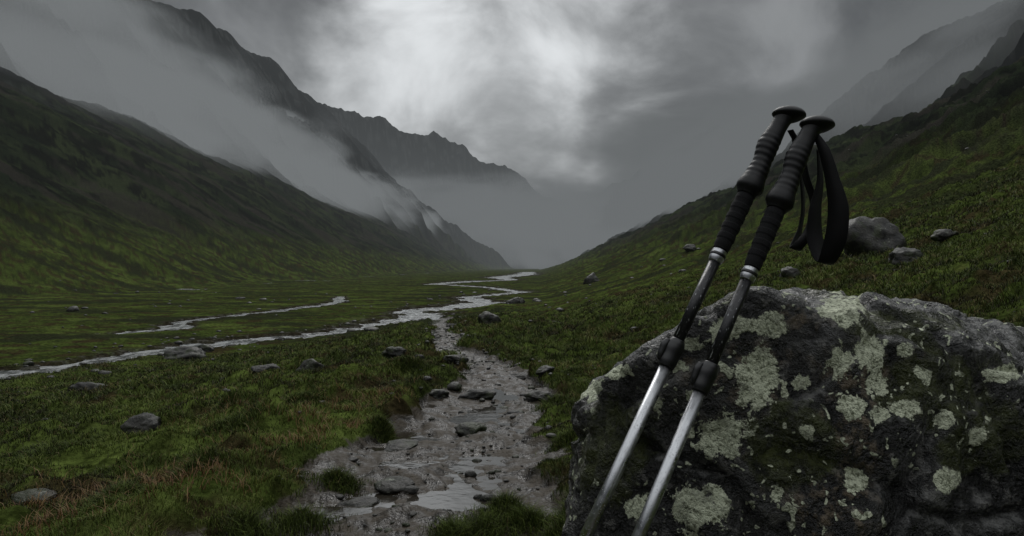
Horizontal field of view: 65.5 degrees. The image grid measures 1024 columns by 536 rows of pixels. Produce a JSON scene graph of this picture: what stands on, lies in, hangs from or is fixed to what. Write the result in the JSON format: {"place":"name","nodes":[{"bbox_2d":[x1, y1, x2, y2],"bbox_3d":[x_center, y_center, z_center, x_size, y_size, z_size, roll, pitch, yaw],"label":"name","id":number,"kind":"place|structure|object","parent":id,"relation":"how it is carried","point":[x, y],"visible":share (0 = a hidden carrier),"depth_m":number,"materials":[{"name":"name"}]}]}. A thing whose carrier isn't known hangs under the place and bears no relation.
{"place":"outdoors","nodes":[
{"label":"outdoors","id":0,"kind":"place"},
{"bbox_2d":[0,272,534,378],"bbox_3d":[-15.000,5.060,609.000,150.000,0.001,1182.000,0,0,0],"label":"river","id":1,"kind":"structure","parent":0,"point":[415,314],"depth_m":71.33,"materials":[{"name":"liquid"}]},
{"bbox_2d":[0,0,1023,535],"bbox_3d":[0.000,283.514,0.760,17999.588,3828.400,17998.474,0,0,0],"label":"ground","id":2,"kind":"structure","parent":0,"point":[168,152],"depth_m":270.60,"materials":[{"name":"green plant"}]},
{"bbox_2d":[10,488,56,503],"bbox_3d":[-3.089,1.481,5.137,0.270,0.093,0.208,3,8,-18],"label":"boulder","id":3,"kind":"object","parent":2,"relation":"on","point":[23,495],"visible":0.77,"depth_m":5.10,"materials":[{"name":"stone"}]},
{"bbox_2d":[67,382,106,391],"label":"boulder","id":4,"kind":"object","parent":2,"relation":"on","point":[78,385],"visible":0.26,"depth_m":20.57,"materials":[{"name":"stone"}]},
{"bbox_2d":[120,412,160,434],"bbox_3d":[-3.722,1.594,8.053,0.405,0.260,0.329,1,-5,-3],"label":"boulder","id":5,"kind":"object","parent":2,"relation":"on","point":[141,422],"visible":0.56,"depth_m":7.95,"materials":[{"name":"stone"}]},
{"bbox_2d":[163,346,206,358],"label":"boulder","id":6,"kind":"object","parent":2,"relation":"on","point":[187,352],"visible":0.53,"depth_m":43.40,"materials":[{"name":"stone"}]},
{"bbox_2d":[198,344,214,351],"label":"boulder","id":7,"kind":"object","parent":2,"relation":"on","point":[206,347],"visible":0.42,"depth_m":47.04,"materials":[{"name":"stone"}]},
{"bbox_2d":[251,364,279,373],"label":"boulder","id":8,"kind":"object","parent":2,"relation":"on","point":[258,368],"visible":0.56,"depth_m":17.27,"materials":[{"name":"stone"}]},
{"bbox_2d":[0,353,601,535],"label":"grass tussock","id":9,"kind":"object","parent":2,"relation":"on","point":[521,515],"depth_m":4.66,"materials":[{"name":"green plant"}]},
{"bbox_2d":[296,359,323,370],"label":"boulder","id":10,"kind":"object","parent":2,"relation":"on","point":[313,364],"visible":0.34,"depth_m":16.52,"materials":[{"name":"stone"}]},
{"bbox_2d":[0,347,628,535],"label":"heather","id":11,"kind":"object","parent":2,"relation":"on","point":[350,425],"visible":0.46,"depth_m":5.30,"materials":[{"name":"green plant"}]},
{"bbox_2d":[337,496,379,507],"bbox_3d":[-1.014,1.543,5.143,0.344,0.090,0.264,-7,4,-19],"label":"boulder","id":12,"kind":"object","parent":2,"relation":"on","point":[364,501],"visible":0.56,"depth_m":5.13,"materials":[{"name":"stone"}]},
{"bbox_2d":[381,346,406,357],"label":"boulder","id":13,"kind":"object","parent":2,"relation":"on","point":[390,352],"visible":0.86,"depth_m":15.54,"materials":[{"name":"stone"}]},
{"bbox_2d":[374,476,414,493],"bbox_3d":[-0.807,1.495,5.484,0.284,0.091,0.233,0,8,-12],"label":"boulder","id":14,"kind":"object","parent":2,"relation":"on","point":[391,484],"visible":0.91,"depth_m":5.44,"materials":[{"name":"stone"}]},
{"bbox_2d":[290,320,542,526],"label":"puddle water","id":15,"kind":"structure","parent":2,"relation":"on","point":[460,492],"depth_m":5.96,"materials":[{"name":"grey liquid"}]},
{"bbox_2d":[383,439,418,451],"bbox_3d":[-0.962,1.546,6.863,0.343,0.099,0.298,-8,11,-24],"label":"boulder","id":16,"kind":"object","parent":15,"relation":"on","point":[400,444],"visible":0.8,"depth_m":6.82,"materials":[{"name":"stone"}]},
{"bbox_2d":[429,389,448,399],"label":"boulder","id":17,"kind":"object","parent":15,"relation":"on","point":[439,394],"visible":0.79,"depth_m":10.12,"materials":[{"name":"stone"}]},
{"bbox_2d":[454,422,486,435],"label":"boulder","id":18,"kind":"object","parent":15,"relation":"on","point":[464,428],"visible":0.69,"depth_m":7.54,"materials":[{"name":"stone"}]},
{"bbox_2d":[457,388,495,399],"bbox_3d":[-0.451,1.646,10.204,0.512,0.202,0.343,-4,1,-1],"label":"boulder","id":19,"kind":"object","parent":15,"relation":"on","point":[486,393],"visible":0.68,"depth_m":10.08,"materials":[{"name":"stone"}]},
{"bbox_2d":[443,354,468,362],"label":"boulder","id":20,"kind":"object","parent":2,"relation":"on","point":[451,358],"visible":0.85,"depth_m":13.66,"materials":[{"name":"stone"}]},
{"bbox_2d":[478,311,500,324],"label":"boulder","id":21,"kind":"object","parent":2,"relation":"on","point":[485,317],"visible":0.66,"depth_m":32.48,"materials":[{"name":"stone"}]},
{"bbox_2d":[1,91,1014,534],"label":"scattered stones","id":22,"kind":"object","parent":2,"relation":"on","point":[411,489],"visible":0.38,"depth_m":11.87,"materials":[{"name":"grey stone"}]},
{"bbox_2d":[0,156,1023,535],"bbox_3d":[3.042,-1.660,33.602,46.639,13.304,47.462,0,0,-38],"label":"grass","id":23,"kind":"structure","parent":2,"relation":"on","point":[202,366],"depth_m":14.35,"materials":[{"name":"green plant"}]},
{"bbox_2d":[506,297,524,303],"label":"boulder","id":24,"kind":"object","parent":2,"relation":"on","point":[515,300],"visible":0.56,"depth_m":108.61,"materials":[{"name":"stone"}]},
{"bbox_2d":[511,372,527,378],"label":"boulder","id":25,"kind":"object","parent":2,"relation":"on","point":[521,375],"visible":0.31,"depth_m":12.93,"materials":[{"name":"stone"}]},
{"bbox_2d":[523,390,553,401],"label":"boulder","id":26,"kind":"object","parent":2,"relation":"on","point":[535,395],"visible":0.73,"depth_m":9.61,"materials":[{"name":"stone"}]},
{"bbox_2d":[535,365,554,376],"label":"boulder","id":27,"kind":"object","parent":2,"relation":"on","point":[541,370],"visible":0.87,"depth_m":12.18,"materials":[{"name":"stone"}]},
{"bbox_2d":[583,272,598,283],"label":"boulder","id":28,"kind":"object","parent":2,"relation":"on","point":[591,278],"visible":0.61,"depth_m":149.89,"materials":[{"name":"stone"}]},
{"bbox_2d":[683,244,696,251],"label":"boulder","id":29,"kind":"object","parent":2,"relation":"on","point":[689,247],"visible":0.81,"depth_m":112.72,"materials":[{"name":"stone"}]},
{"bbox_2d":[779,266,800,277],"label":"boulder","id":30,"kind":"object","parent":2,"relation":"on","point":[788,271],"visible":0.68,"depth_m":21.69,"materials":[{"name":"stone"}]},
{"bbox_2d":[561,286,1023,535],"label":"lichen boulder","id":31,"kind":"object","parent":2,"relation":"on","point":[823,412],"visible":0.94,"depth_m":1.35,"materials":[{"name":"grey stone"}]},
{"bbox_2d":[579,106,813,535],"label":"trekking pole","id":32,"kind":"object","parent":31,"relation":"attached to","point":[750,184],"visible":0.98,"depth_m":1.35,"materials":[{"name":"metal"}]},
{"bbox_2d":[632,115,848,535],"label":"trekking pole","id":33,"kind":"object","parent":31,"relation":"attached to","point":[780,202],"visible":1,"depth_m":1.32,"materials":[{"name":"metal"}]},
{"bbox_2d":[844,216,906,256],"bbox_3d":[10.320,-0.552,22.829,1.880,1.886,1.793,0,0,15],"label":"boulder","id":34,"kind":"object","parent":2,"relation":"on","point":[866,235],"visible":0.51,"depth_m":22.22,"materials":[{"name":"stone"}]},
{"bbox_2d":[888,247,922,264],"bbox_3d":[8.876,-0.172,17.886,0.801,0.617,0.722,0,0,11],"label":"boulder","id":35,"kind":"object","parent":2,"relation":"on","point":[899,255],"visible":0.5,"depth_m":17.70,"materials":[{"name":"stone"}]},
{"bbox_2d":[930,229,959,240],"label":"boulder","id":36,"kind":"object","parent":2,"relation":"on","point":[941,234],"visible":0.84,"depth_m":20.52,"materials":[{"name":"stone"}]},
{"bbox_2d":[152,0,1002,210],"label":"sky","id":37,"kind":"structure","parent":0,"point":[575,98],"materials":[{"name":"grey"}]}
]}

